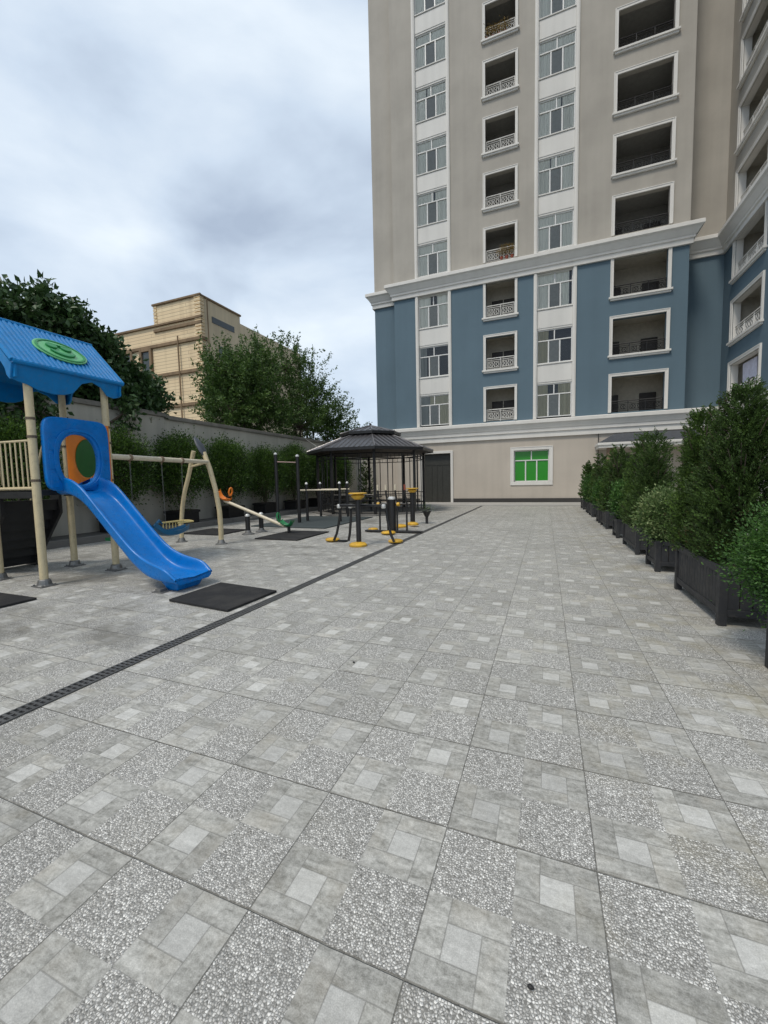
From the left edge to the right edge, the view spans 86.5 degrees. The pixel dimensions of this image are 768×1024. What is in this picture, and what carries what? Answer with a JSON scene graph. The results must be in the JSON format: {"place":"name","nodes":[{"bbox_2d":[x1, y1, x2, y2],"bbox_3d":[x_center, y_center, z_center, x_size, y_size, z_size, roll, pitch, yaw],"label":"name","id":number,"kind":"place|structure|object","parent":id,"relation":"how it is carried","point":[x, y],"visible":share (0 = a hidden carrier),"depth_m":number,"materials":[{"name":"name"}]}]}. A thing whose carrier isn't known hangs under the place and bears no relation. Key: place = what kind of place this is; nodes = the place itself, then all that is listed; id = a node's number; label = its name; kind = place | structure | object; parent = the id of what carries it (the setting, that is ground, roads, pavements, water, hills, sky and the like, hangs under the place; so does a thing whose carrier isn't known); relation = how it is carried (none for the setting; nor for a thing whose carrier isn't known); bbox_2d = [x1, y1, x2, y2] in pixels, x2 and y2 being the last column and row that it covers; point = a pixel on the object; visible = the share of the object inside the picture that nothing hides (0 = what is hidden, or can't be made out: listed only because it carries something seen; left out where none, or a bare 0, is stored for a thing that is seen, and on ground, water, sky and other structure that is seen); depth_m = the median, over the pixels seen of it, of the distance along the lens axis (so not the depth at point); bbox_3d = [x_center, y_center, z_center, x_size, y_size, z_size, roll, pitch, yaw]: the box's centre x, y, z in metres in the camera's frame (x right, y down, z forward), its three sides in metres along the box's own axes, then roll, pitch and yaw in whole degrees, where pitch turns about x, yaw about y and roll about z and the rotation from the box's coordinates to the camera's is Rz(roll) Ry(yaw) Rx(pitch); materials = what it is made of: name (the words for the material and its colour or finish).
{"place":"outdoors","nodes":[
{"label":"outdoors","id":0,"kind":"place"},
{"bbox_2d":[115,292,301,435],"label":"sandstone house","id":1,"kind":"structure","parent":0,"point":[166,341],"depth_m":37.92,"materials":[{"name":"beige stone"}]},
{"bbox_2d":[212,317,234,332],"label":"strip window","id":2,"kind":"structure","parent":1,"relation":"in","point":[222,324],"depth_m":38.88,"materials":[{"name":"glass"}]},
{"bbox_2d":[0,0,574,441],"label":"sky","id":3,"kind":"structure","parent":0,"point":[152,151],"materials":[{"name":"white"}]},
{"bbox_2d":[0,506,767,1023],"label":"paving","id":4,"kind":"structure","parent":0,"point":[500,764],"depth_m":2.07,"materials":[{"name":"stone"}]},
{"bbox_2d":[0,593,36,607],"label":"rubber mat","id":5,"kind":"object","parent":4,"relation":"on","point":[6,600],"visible":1,"depth_m":5.64,"materials":[{"name":"black rubber"}]},
{"bbox_2d":[0,317,211,593],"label":"play tower","id":6,"kind":"structure","parent":4,"relation":"on","point":[59,370],"depth_m":6.73,"materials":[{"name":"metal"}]},
{"bbox_2d":[112,437,226,544],"bbox_3d":[-4.716,-0.481,9.572,1.492,2.826,3.754,-2,4,-10],"label":"swing frame","id":7,"kind":"object","parent":4,"relation":"on","point":[181,528],"visible":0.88,"depth_m":10.57,"materials":[{"name":"beige paint"}]},
{"bbox_2d":[49,502,350,540],"bbox_3d":[-7.877,0.563,14.541,1.440,0.150,34.900,0,5,22],"label":"planting strip","id":8,"kind":"object","parent":4,"relation":"on","point":[97,533],"visible":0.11,"depth_m":12.54,"materials":[{"name":"soil"}]},
{"bbox_2d":[97,515,142,532],"bbox_3d":[-8.435,0.361,13.073,0.800,0.500,0.980,0,5,22],"label":"plant tub","id":9,"kind":"object","parent":8,"relation":"on","point":[102,529],"visible":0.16,"depth_m":12.75,"materials":[{"name":"plastic"}]},
{"bbox_2d":[76,419,164,509],"bbox_3d":[-8.449,-1.317,13.004,2.506,3.247,2.843,0,5,22],"label":"bush","id":10,"kind":"object","parent":9,"relation":"in","point":[121,441],"visible":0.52,"depth_m":12.83,"materials":[{"name":"green plant"}]},
{"bbox_2d":[163,509,199,524],"bbox_3d":[-7.554,0.173,15.297,0.800,0.500,0.980,0,5,22],"label":"plant tub","id":11,"kind":"object","parent":8,"relation":"on","point":[173,515],"visible":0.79,"depth_m":15.00,"materials":[{"name":"plastic"}]},
{"bbox_2d":[145,423,222,511],"bbox_3d":[-7.577,-1.540,15.167,2.987,3.516,2.612,-1,4,-1],"label":"bush","id":12,"kind":"object","parent":11,"relation":"in","point":[178,445],"visible":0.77,"depth_m":14.76,"materials":[{"name":"green plant"}]},
{"bbox_2d":[214,505,244,517],"bbox_3d":[-6.636,-0.023,17.614,0.800,0.500,0.980,0,5,22],"label":"plant tub","id":13,"kind":"object","parent":8,"relation":"on","point":[228,511],"visible":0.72,"depth_m":17.23,"materials":[{"name":"plastic"}]},
{"bbox_2d":[203,432,256,505],"bbox_3d":[-6.601,-1.811,17.449,2.446,3.326,2.748,-1,4,9],"label":"bush","id":14,"kind":"object","parent":13,"relation":"in","point":[228,455],"visible":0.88,"depth_m":17.05,"materials":[{"name":"green plant"}]},
{"bbox_2d":[252,502,275,513],"bbox_3d":[-5.754,-0.211,19.838,0.800,0.500,0.980,0,5,22],"label":"plant tub","id":15,"kind":"object","parent":8,"relation":"on","point":[267,507],"visible":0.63,"depth_m":19.47,"materials":[{"name":"plastic"}]},
{"bbox_2d":[243,442,290,502],"bbox_3d":[-5.850,-1.837,19.698,2.843,3.149,2.505,-2,4,-15],"label":"bush","id":16,"kind":"object","parent":15,"relation":"in","point":[265,455],"visible":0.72,"depth_m":19.37,"materials":[{"name":"green plant"}]},
{"bbox_2d":[283,499,305,509],"bbox_3d":[-4.836,-0.406,22.155,0.800,0.500,0.980,0,5,22],"label":"plant tub","id":17,"kind":"object","parent":8,"relation":"on","point":[290,504],"visible":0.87,"depth_m":21.76,"materials":[{"name":"plastic"}]},
{"bbox_2d":[273,436,316,503],"bbox_3d":[-4.870,-2.192,22.007,2.612,3.692,2.987,-3,5,-23],"label":"bush","id":18,"kind":"object","parent":17,"relation":"in","point":[304,465],"visible":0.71,"depth_m":21.60,"materials":[{"name":"green plant"}]},
{"bbox_2d":[308,498,326,506],"bbox_3d":[-3.955,-0.594,24.380,0.800,0.500,0.980,0,5,22],"label":"plant tub","id":19,"kind":"object","parent":8,"relation":"on","point":[313,502],"visible":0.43,"depth_m":23.98,"materials":[{"name":"plastic"}]},
{"bbox_2d":[302,447,338,496],"bbox_3d":[-3.991,-2.302,24.172,2.748,3.165,2.446,-2,4,-13],"label":"bush","id":20,"kind":"object","parent":19,"relation":"in","point":[312,462],"visible":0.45,"depth_m":23.85,"materials":[{"name":"green plant"}]},
{"bbox_2d":[329,496,345,503],"bbox_3d":[-3.036,-0.790,26.697,0.800,0.500,0.980,0,5,22],"label":"plant tub","id":21,"kind":"object","parent":8,"relation":"on","point":[343,499],"visible":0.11,"depth_m":26.43,"materials":[{"name":"plastic"}]},
{"bbox_2d":[325,457,356,494],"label":"bush","id":22,"kind":"object","parent":21,"relation":"in","point":[340,465],"visible":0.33,"depth_m":26.12,"materials":[{"name":"green plant"}]},
{"bbox_2d":[184,528,245,535],"bbox_3d":[-5.537,0.644,13.405,1.649,0.032,1.400,0,5,22],"label":"rubber mat","id":23,"kind":"object","parent":4,"relation":"on","point":[212,531],"visible":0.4,"depth_m":13.22,"materials":[{"name":"black rubber"}]},
{"bbox_2d":[169,582,276,611],"bbox_3d":[-2.213,1.158,5.668,1.150,0.032,1.079,0,5,22],"label":"rubber mat","id":24,"kind":"object","parent":4,"relation":"on","point":[225,597],"visible":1,"depth_m":5.55,"materials":[{"name":"black rubber"}]},
{"bbox_2d":[0,506,481,724],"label":"drain channel","id":25,"kind":"object","parent":4,"relation":"on","point":[13,714],"visible":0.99,"depth_m":3.83,"materials":[{"name":"black metal"}]},
{"bbox_2d":[218,487,294,534],"bbox_3d":[-4.101,-0.062,12.873,2.840,1.465,1.010,0,5,22],"label":"seesaw","id":26,"kind":"object","parent":4,"relation":"on","point":[279,521],"visible":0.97,"depth_m":12.76,"materials":[{"name":"beige paint"}]},
{"bbox_2d":[255,530,328,540],"bbox_3d":[-2.672,0.682,12.084,1.450,0.032,1.850,0,5,22],"label":"rubber mat","id":27,"kind":"object","parent":4,"relation":"on","point":[295,535],"visible":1,"depth_m":11.84,"materials":[{"name":"black rubber"}]},
{"bbox_2d":[251,516,372,528],"bbox_3d":[-2.708,0.371,16.199,3.250,0.032,4.200,0,5,22],"label":"rubber mat","id":28,"kind":"object","parent":4,"relation":"on","point":[320,522],"visible":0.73,"depth_m":15.61,"materials":[{"name":"grey rubber"}]},
{"bbox_2d":[274,453,300,522],"bbox_3d":[-3.706,-0.920,15.676,1.002,2.735,0.138,-1,4,8],"label":"pull up bar","id":29,"kind":"object","parent":28,"relation":"on","point":[276,462],"visible":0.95,"depth_m":15.62,"materials":[{"name":"black metal"}]},
{"bbox_2d":[300,481,348,520],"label":"parallel bars","id":30,"kind":"object","parent":28,"relation":"on","point":[320,490],"visible":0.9,"depth_m":16.27,"materials":[{"name":"black metal"}]},
{"bbox_2d":[325,492,402,547],"bbox_3d":[-0.651,0.156,10.155,2.094,1.291,1.067,0,5,22],"label":"twister walker","id":31,"kind":"object","parent":4,"relation":"on","point":[357,497],"visible":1,"depth_m":9.91,"materials":[{"name":"black metal"}]},
{"bbox_2d":[357,458,373,503],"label":"conifer","id":32,"kind":"object","parent":4,"relation":"on","point":[364,479],"visible":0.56,"depth_m":26.91,"materials":[{"name":"green plant"}]},
{"bbox_2d":[306,423,432,515],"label":"pavilion","id":33,"kind":"structure","parent":4,"relation":"on","point":[370,440],"depth_m":19.56,"materials":[{"name":"metal"}]},
{"bbox_2d":[364,496,381,510],"bbox_3d":[-0.664,-0.451,21.146,1.120,0.720,1.120,0,5,22],"label":"round table","id":34,"kind":"object","parent":33,"relation":"on","point":[370,497],"visible":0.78,"depth_m":21.02,"materials":[{"name":"black metal"}]},
{"bbox_2d":[365,484,422,533],"bbox_3d":[0.144,-0.084,12.095,1.861,1.442,0.858,2,5,33],"label":"elliptical trainer","id":35,"kind":"object","parent":4,"relation":"on","point":[392,503],"visible":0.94,"depth_m":12.20,"materials":[{"name":"black metal"}]},
{"bbox_2d":[398,488,418,527],"bbox_3d":[0.865,-0.162,13.908,0.755,1.291,1.342,2,5,36],"label":"twister","id":36,"kind":"object","parent":4,"relation":"on","point":[412,491],"visible":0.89,"depth_m":14.26,"materials":[{"name":"black metal"}]},
{"bbox_2d":[421,502,434,523],"bbox_3d":[1.533,0.026,14.623,0.631,0.778,0.621,3,6,43],"label":"flower pot","id":37,"kind":"object","parent":4,"relation":"on","point":[426,513],"visible":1,"depth_m":14.54,"materials":[{"name":"black metal"}]},
{"bbox_2d":[527,983,533,989],"bbox_3d":[0.447,1.445,1.242,0.020,0.012,0.014,0,5,22],"label":"pebble","id":38,"kind":"object","parent":4,"relation":"on","point":[530,986],"visible":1,"depth_m":1.24,"materials":[{"name":"black stone"}]},
{"bbox_2d":[581,498,589,509],"bbox_3d":[9.974,-0.410,19.793,0.680,0.500,1.300,0,5,22],"label":"planter","id":39,"kind":"object","parent":4,"relation":"on","point":[583,503],"visible":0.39,"depth_m":19.31,"materials":[{"name":"plastic"}]},
{"bbox_2d":[577,460,594,498],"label":"conifer","id":40,"kind":"object","parent":39,"relation":"in","point":[588,469],"visible":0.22,"depth_m":19.35,"materials":[{"name":"green plant"}]},
{"bbox_2d":[578,462,594,497],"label":"conifer","id":41,"kind":"object","parent":39,"relation":"in","point":[584,476],"visible":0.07,"depth_m":20.09,"materials":[{"name":"green plant"}]},
{"bbox_2d":[586,502,591,512],"bbox_3d":[9.086,-0.201,17.552,0.680,0.460,0.660,0,5,22],"label":"planter","id":42,"kind":"object","parent":4,"relation":"on","point":[587,507],"visible":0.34,"depth_m":17.36,"materials":[{"name":"plastic"}]},
{"bbox_2d":[580,473,592,501],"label":"round shrub","id":43,"kind":"object","parent":42,"relation":"in","point":[586,486],"visible":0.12,"depth_m":17.54,"materials":[{"name":"green plant"}]},
{"bbox_2d":[589,502,597,516],"bbox_3d":[8.487,-0.093,16.040,0.680,0.500,1.200,0,5,22],"label":"planter","id":44,"kind":"object","parent":4,"relation":"on","point":[592,510],"visible":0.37,"depth_m":15.61,"materials":[{"name":"plastic"}]},
{"bbox_2d":[586,457,605,502],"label":"conifer","id":45,"kind":"object","parent":44,"relation":"in","point":[592,482],"visible":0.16,"depth_m":16.41,"materials":[{"name":"green plant"}]},
{"bbox_2d":[589,453,607,501],"bbox_3d":[8.412,-1.219,15.623,0.995,2.131,1.123,0,5,22],"label":"conifer","id":46,"kind":"object","parent":44,"relation":"in","point":[596,465],"visible":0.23,"depth_m":15.63,"materials":[{"name":"green plant"}]},
{"bbox_2d":[596,508,606,522],"bbox_3d":[7.615,0.113,13.840,0.680,0.460,0.650,0,5,22],"label":"planter","id":47,"kind":"object","parent":4,"relation":"on","point":[598,512],"visible":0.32,"depth_m":13.67,"materials":[{"name":"plastic"}]},
{"bbox_2d":[589,470,608,509],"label":"round shrub","id":48,"kind":"object","parent":47,"relation":"in","point":[597,488],"visible":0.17,"depth_m":13.85,"materials":[{"name":"green plant"}]},
{"bbox_2d":[600,509,616,528],"bbox_3d":[7.058,0.201,12.434,0.680,0.520,1.280,0,5,22],"label":"planter","id":49,"kind":"object","parent":4,"relation":"on","point":[606,517],"visible":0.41,"depth_m":11.96,"materials":[{"name":"plastic"}]},
{"bbox_2d":[594,448,624,510],"bbox_3d":[7.139,-0.967,12.721,1.097,2.123,0.998,2,6,38],"label":"conifer","id":50,"kind":"object","parent":49,"relation":"in","point":[602,491],"visible":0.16,"depth_m":12.78,"materials":[{"name":"green plant"}]},
{"bbox_2d":[598,444,630,511],"bbox_3d":[6.929,-0.947,12.111,1.061,2.183,1.162,0,5,22],"label":"conifer","id":51,"kind":"object","parent":49,"relation":"in","point":[614,472],"visible":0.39,"depth_m":12.02,"materials":[{"name":"green plant"}]},
{"bbox_2d":[612,517,622,537],"bbox_3d":[6.239,0.401,10.369,0.680,0.470,0.640,0,5,22],"label":"planter","id":52,"kind":"object","parent":4,"relation":"on","point":[617,527],"visible":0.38,"depth_m":10.19,"materials":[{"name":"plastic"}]},
{"bbox_2d":[604,471,635,519],"bbox_3d":[6.284,-0.276,10.284,1.318,1.536,1.325,0,5,22],"label":"round shrub","id":53,"kind":"object","parent":52,"relation":"in","point":[615,495],"visible":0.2,"depth_m":10.30,"materials":[{"name":"green plant"}]},
{"bbox_2d":[622,523,656,554],"bbox_3d":[5.519,0.514,8.549,0.680,0.550,1.460,0,5,22],"label":"planter","id":54,"kind":"object","parent":4,"relation":"on","point":[631,538],"visible":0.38,"depth_m":8.22,"materials":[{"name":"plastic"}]},
{"bbox_2d":[618,428,666,523],"bbox_3d":[5.717,-0.703,8.868,1.120,2.240,1.116,0,5,22],"label":"conifer","id":55,"kind":"object","parent":54,"relation":"in","point":[628,479],"visible":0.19,"depth_m":8.89,"materials":[{"name":"green plant"}]},
{"bbox_2d":[615,426,679,527],"bbox_3d":[5.350,-0.596,8.053,1.247,2.166,1.175,-2,4,-7],"label":"conifer","id":56,"kind":"object","parent":54,"relation":"in","point":[655,470],"visible":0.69,"depth_m":7.97,"materials":[{"name":"green plant"}]},
{"bbox_2d":[645,535,679,571],"bbox_3d":[4.807,0.691,6.753,0.680,0.500,0.700,0,5,22],"label":"planter","id":57,"kind":"object","parent":4,"relation":"on","point":[658,556],"visible":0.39,"depth_m":6.54,"materials":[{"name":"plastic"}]},
{"bbox_2d":[622,481,682,551],"bbox_3d":[4.754,0.102,6.691,1.444,1.274,1.336,0,5,22],"label":"variegated shrub","id":58,"kind":"object","parent":57,"relation":"in","point":[652,525],"visible":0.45,"depth_m":6.65,"materials":[{"name":"green plant"}]},
{"bbox_2d":[674,544,767,625],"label":"planter","id":59,"kind":"object","parent":4,"relation":"on","point":[692,577],"visible":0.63,"depth_m":4.35,"materials":[{"name":"wood"}]},
{"bbox_2d":[661,402,727,550],"bbox_3d":[4.206,-0.389,5.389,0.908,2.065,0.892,-3,5,-22],"label":"conifer","id":60,"kind":"object","parent":59,"relation":"in","point":[691,442],"visible":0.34,"depth_m":5.38,"materials":[{"name":"green plant"}]},
{"bbox_2d":[675,374,767,565],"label":"conifer","id":61,"kind":"object","parent":59,"relation":"in","point":[736,464],"visible":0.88,"depth_m":4.44,"materials":[{"name":"green plant"}]},
{"bbox_2d":[765,607,767,667],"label":"planter","id":62,"kind":"object","parent":4,"relation":"on","point":[766,656],"visible":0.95,"depth_m":3.26,"materials":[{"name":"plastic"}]},
{"bbox_2d":[695,494,767,631],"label":"round shrub","id":63,"kind":"object","parent":62,"relation":"in","point":[755,555],"visible":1,"depth_m":3.31,"materials":[{"name":"green plant"}]},
{"bbox_2d":[400,502,580,505],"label":"sidewalk","id":64,"kind":"structure","parent":0,"point":[504,503],"depth_m":23.81,"materials":[{"name":"tile"}]},
{"label":"ground","id":65,"kind":"structure","parent":0,"visible":0},
{"bbox_2d":[0,269,182,433],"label":"broadleaf tree","id":66,"kind":"object","parent":65,"relation":"on","point":[38,306],"visible":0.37,"depth_m":13.03,"materials":[{"name":"green plant"}]},
{"bbox_2d":[0,394,378,536],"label":"boundary wall","id":67,"kind":"structure","parent":65,"relation":"on","point":[86,521],"depth_m":15.95,"materials":[{"name":"concrete"}]},
{"bbox_2d":[46,501,372,549],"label":"kerb","id":68,"kind":"structure","parent":65,"relation":"on","point":[80,541],"depth_m":14.80,"materials":[{"name":"concrete"}]},
{"bbox_2d":[187,325,307,433],"bbox_3d":[-7.564,-5.409,23.134,6.475,10.753,7.094,-3,5,-23],"label":"spreading tree","id":69,"kind":"object","parent":65,"relation":"on","point":[241,395],"visible":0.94,"depth_m":21.97,"materials":[{"name":"green plant"}]},
{"bbox_2d":[255,327,371,441],"bbox_3d":[-5.174,-6.598,30.307,6.576,11.936,12.527,0,5,22],"label":"spreading tree","id":70,"kind":"object","parent":65,"relation":"on","point":[320,420],"visible":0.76,"depth_m":27.88,"materials":[{"name":"green plant"}]},
{"bbox_2d":[365,0,767,502],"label":"apartment building","id":71,"kind":"structure","parent":65,"relation":"on","point":[641,302],"depth_m":23.27,"materials":[{"name":"beige paint"}]},
{"bbox_2d":[414,0,444,14],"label":"window","id":72,"kind":"structure","parent":71,"relation":"in","point":[419,5],"depth_m":24.88,"materials":[{"name":"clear glass"}]},
{"bbox_2d":[415,25,444,68],"bbox_3d":[2.838,-28.288,24.913,1.940,1.920,0.082,0,5,22],"label":"window","id":73,"kind":"structure","parent":71,"relation":"in","point":[429,46],"depth_m":24.93,"materials":[{"name":"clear glass"}]},
{"bbox_2d":[416,80,445,122],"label":"window","id":74,"kind":"structure","parent":71,"relation":"in","point":[431,100],"depth_m":25.16,"materials":[{"name":"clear glass"}]},
{"bbox_2d":[416,134,446,174],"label":"window","id":75,"kind":"structure","parent":71,"relation":"in","point":[431,154],"depth_m":25.39,"materials":[{"name":"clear glass"}]},
{"bbox_2d":[417,187,446,225],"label":"window","id":76,"kind":"structure","parent":71,"relation":"in","point":[431,206],"depth_m":25.63,"materials":[{"name":"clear glass"}]},
{"bbox_2d":[418,240,447,276],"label":"window","id":77,"kind":"structure","parent":71,"relation":"in","point":[432,258],"depth_m":25.86,"materials":[{"name":"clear glass"}]},
{"bbox_2d":[419,293,447,328],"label":"window","id":78,"kind":"structure","parent":71,"relation":"in","point":[433,310],"depth_m":26.13,"materials":[{"name":"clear glass"}]},
{"bbox_2d":[419,344,448,377],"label":"window","id":79,"kind":"structure","parent":71,"relation":"in","point":[434,359],"depth_m":26.62,"materials":[{"name":"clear glass"}]},
{"bbox_2d":[420,394,448,426],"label":"window","id":80,"kind":"structure","parent":71,"relation":"in","point":[434,409],"depth_m":26.58,"materials":[{"name":"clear glass"}]},
{"bbox_2d":[483,15,510,37],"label":"potted plants","id":81,"kind":"object","parent":71,"relation":"on","point":[495,29],"visible":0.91,"depth_m":23.40,"materials":[{"name":"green plant"}]},
{"bbox_2d":[496,241,514,259],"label":"potted plants","id":82,"kind":"object","parent":71,"relation":"on","point":[505,252],"visible":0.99,"depth_m":24.17,"materials":[{"name":"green plant"}]},
{"bbox_2d":[514,449,548,481],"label":"window","id":83,"kind":"structure","parent":71,"relation":"in","point":[529,465],"depth_m":24.70,"materials":[{"name":"green glass"}]},
{"bbox_2d":[536,382,571,418],"bbox_3d":[10.120,-6.546,24.345,1.890,2.020,0.975,0,5,22],"label":"window","id":84,"kind":"structure","parent":71,"relation":"in","point":[554,399],"depth_m":23.98,"materials":[{"name":"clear glass"}]},
{"bbox_2d":[537,326,571,363],"bbox_3d":[10.053,-9.627,24.112,1.890,2.020,0.975,0,5,22],"label":"window","id":85,"kind":"structure","parent":71,"relation":"in","point":[553,345],"depth_m":23.94,"materials":[{"name":"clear glass"}]},
{"bbox_2d":[537,269,572,309],"bbox_3d":[9.984,-12.752,23.875,1.890,2.070,0.975,0,5,22],"label":"window","id":86,"kind":"structure","parent":71,"relation":"in","point":[554,289],"depth_m":23.51,"materials":[{"name":"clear glass"}]},
{"bbox_2d":[537,209,573,251],"bbox_3d":[9.750,-15.952,23.216,1.890,1.920,0.082,0,5,22],"label":"window","id":87,"kind":"structure","parent":71,"relation":"in","point":[556,230],"depth_m":23.21,"materials":[{"name":"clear glass"}]},
{"bbox_2d":[538,150,574,194],"bbox_3d":[9.848,-19.008,23.400,1.890,2.020,0.975,0,5,22],"label":"window","id":88,"kind":"structure","parent":71,"relation":"in","point":[555,173],"depth_m":22.98,"materials":[{"name":"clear glass"}]},
{"bbox_2d":[538,91,574,137],"bbox_3d":[9.781,-22.078,23.168,1.890,2.020,0.975,0,5,22],"label":"window","id":89,"kind":"structure","parent":71,"relation":"in","point":[556,114],"depth_m":22.76,"materials":[{"name":"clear glass"}]},
{"bbox_2d":[539,30,575,78],"bbox_3d":[9.549,-25.163,22.517,1.890,1.920,0.082,0,5,22],"label":"window","id":90,"kind":"structure","parent":71,"relation":"in","point":[557,54],"depth_m":22.51,"materials":[{"name":"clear glass"}]},
{"bbox_2d":[539,0,576,18],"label":"window","id":91,"kind":"structure","parent":71,"relation":"in","point":[546,7],"depth_m":22.42,"materials":[{"name":"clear glass"}]},
{"bbox_2d":[617,454,651,476],"bbox_3d":[13.961,-1.895,22.814,2.050,2.670,0.060,0,5,22],"label":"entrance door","id":92,"kind":"structure","parent":71,"relation":"in","point":[628,454],"depth_m":22.80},
{"bbox_2d":[743,356,757,384],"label":"window","id":93,"kind":"structure","parent":71,"relation":"hanging from","point":[750,368],"depth_m":19.66,"materials":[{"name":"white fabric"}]},
{"bbox_3d":[-9.427,0.572,10.570,0.800,0.500,0.980,0,5,22],"label":"plant tub","id":94,"kind":"object","parent":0,"visible":0},
{"bbox_2d":[0,404,65,500],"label":"bush","id":95,"kind":"object","parent":94,"relation":"in","point":[16,430],"visible":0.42,"depth_m":10.14,"materials":[{"name":"green plant"}]}
]}

